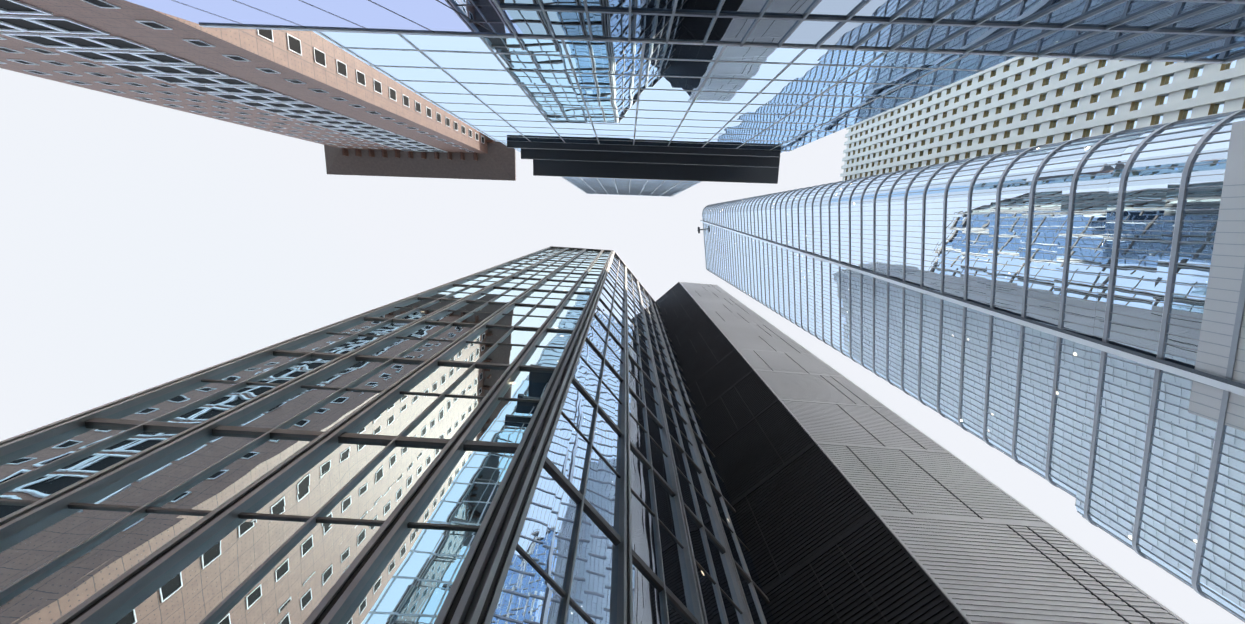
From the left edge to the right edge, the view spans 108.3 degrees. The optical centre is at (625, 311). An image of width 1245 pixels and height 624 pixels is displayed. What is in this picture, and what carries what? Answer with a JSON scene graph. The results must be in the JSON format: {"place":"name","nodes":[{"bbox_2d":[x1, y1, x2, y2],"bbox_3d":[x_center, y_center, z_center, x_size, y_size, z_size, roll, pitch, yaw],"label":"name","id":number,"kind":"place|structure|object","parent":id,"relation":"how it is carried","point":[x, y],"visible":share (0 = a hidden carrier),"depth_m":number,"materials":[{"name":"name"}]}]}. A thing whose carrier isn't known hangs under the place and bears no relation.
{"place":"outdoors","nodes":[
{"label":"outdoors","id":0,"kind":"place"},
{"bbox_2d":[0,247,766,623],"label":"vertical mullions","id":1,"kind":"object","parent":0,"point":[472,601],"visible":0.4,"depth_m":13.27,"materials":[{"name":"black metal"}]},
{"bbox_2d":[0,68,1244,623],"label":"sky","id":2,"kind":"structure","parent":0,"point":[144,246],"materials":[{"name":"white"}]},
{"bbox_2d":[491,255,775,623],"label":"glass facade","id":3,"kind":"structure","parent":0,"point":[530,593],"depth_m":17.81,"materials":[{"name":"blue glass"}]},
{"bbox_2d":[316,31,983,196],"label":"window mullions","id":4,"kind":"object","parent":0,"point":[655,162],"depth_m":39.19,"materials":[{"name":"black metal"}]},
{"bbox_2d":[656,282,969,623],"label":"building facade","id":5,"kind":"structure","parent":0,"point":[808,504],"depth_m":27.21,"materials":[{"name":"black metal"}]},
{"label":"paving","id":6,"kind":"structure","parent":0,"visible":0},
{"bbox_2d":[0,0,494,160],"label":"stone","id":7,"kind":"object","parent":6,"relation":"on","point":[258,51],"visible":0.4,"depth_m":50.94,"materials":[{"name":"brown stone"}]},
{"bbox_2d":[0,0,483,151],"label":"windows","id":8,"kind":"structure","parent":7,"relation":"attached to","point":[294,44],"depth_m":47.81,"materials":[{"name":"glass"}]},
{"bbox_2d":[0,0,483,151],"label":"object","id":9,"kind":"object","parent":7,"relation":"on","point":[110,48],"visible":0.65,"depth_m":49.86,"materials":[{"name":"grey metal"}]},
{"bbox_2d":[324,137,515,180],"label":"slab","id":10,"kind":"structure","parent":7,"relation":"on","point":[497,161],"depth_m":106.07,"materials":[{"name":"concrete"}]},
{"bbox_2d":[0,248,609,623],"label":"glass facade","id":11,"kind":"structure","parent":6,"relation":"on","point":[412,578],"depth_m":11.47,"materials":[{"name":"glass"}]},
{"bbox_2d":[125,0,523,34],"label":"glass facade","id":12,"kind":"structure","parent":6,"relation":"on","point":[434,15],"depth_m":14.35,"materials":[{"name":"blue glass"}]},
{"bbox_2d":[0,246,769,623],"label":"horizontal mullions","id":13,"kind":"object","parent":6,"relation":"on","point":[612,532],"visible":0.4,"depth_m":17.76,"materials":[{"name":"black metal"}]},
{"bbox_2d":[172,0,1244,63],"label":"window mullions","id":14,"kind":"object","parent":6,"relation":"on","point":[980,23],"depth_m":13.82,"materials":[{"name":"black metal"}]},
{"bbox_2d":[499,0,1244,59],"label":"glass facade","id":15,"kind":"structure","parent":6,"relation":"on","point":[688,28],"depth_m":13.93,"materials":[{"name":"blue glass"}]},
{"bbox_2d":[664,284,1154,623],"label":"joint","id":16,"kind":"object","parent":6,"relation":"on","point":[1103,585],"visible":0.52,"depth_m":24.44,"materials":[{"name":"grey"}]},
{"bbox_2d":[680,282,1187,623],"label":"building facade","id":17,"kind":"structure","parent":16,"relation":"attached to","point":[991,567],"depth_m":24.34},
{"bbox_2d":[700,109,1244,621],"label":"window mullions","id":18,"kind":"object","parent":6,"relation":"on","point":[1217,439],"depth_m":38.03,"materials":[{"name":"grey metal"}]},
{"bbox_2d":[702,112,1244,619],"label":"glass facade","id":19,"kind":"structure","parent":6,"relation":"on","point":[1048,230],"depth_m":37.65,"materials":[{"name":"blue glass"}]},
{"bbox_2d":[700,220,1244,388],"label":"tower frame","id":20,"kind":"object","parent":19,"relation":"attached to","point":[1210,376],"visible":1,"depth_m":36.84,"materials":[{"name":"grey metal"}]},
{"bbox_2d":[1188,120,1244,431],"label":"wall panel","id":21,"kind":"structure","parent":19,"relation":"attached to","point":[1235,170],"depth_m":26.76,"materials":[{"name":"grey metal"}]},
{"bbox_2d":[840,56,1244,180],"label":"cream building","id":22,"kind":"structure","parent":6,"relation":"on","point":[1206,97],"depth_m":86.18,"materials":[{"name":"concrete"}]},
{"bbox_2d":[851,57,1236,178],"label":"windows","id":23,"kind":"structure","parent":22,"relation":"attached to","point":[1224,86],"depth_m":79.00,"materials":[{"name":"black glass"}]},
{"bbox_2d":[845,57,1244,179],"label":"window frames","id":24,"kind":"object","parent":22,"relation":"attached to","point":[1186,93],"depth_m":93.48,"materials":[{"name":"grey"}]},
{"bbox_3d":[1.564,-12.823,17.231,25.795,43.339,4.400,2,-78,0],"label":"tower backing","id":25,"kind":"object","parent":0,"visible":0},
{"bbox_2d":[313,31,1016,196],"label":"glass facade","id":26,"kind":"structure","parent":25,"relation":"on","point":[665,122],"depth_m":21.49,"materials":[{"name":"blue glass"}]}
]}

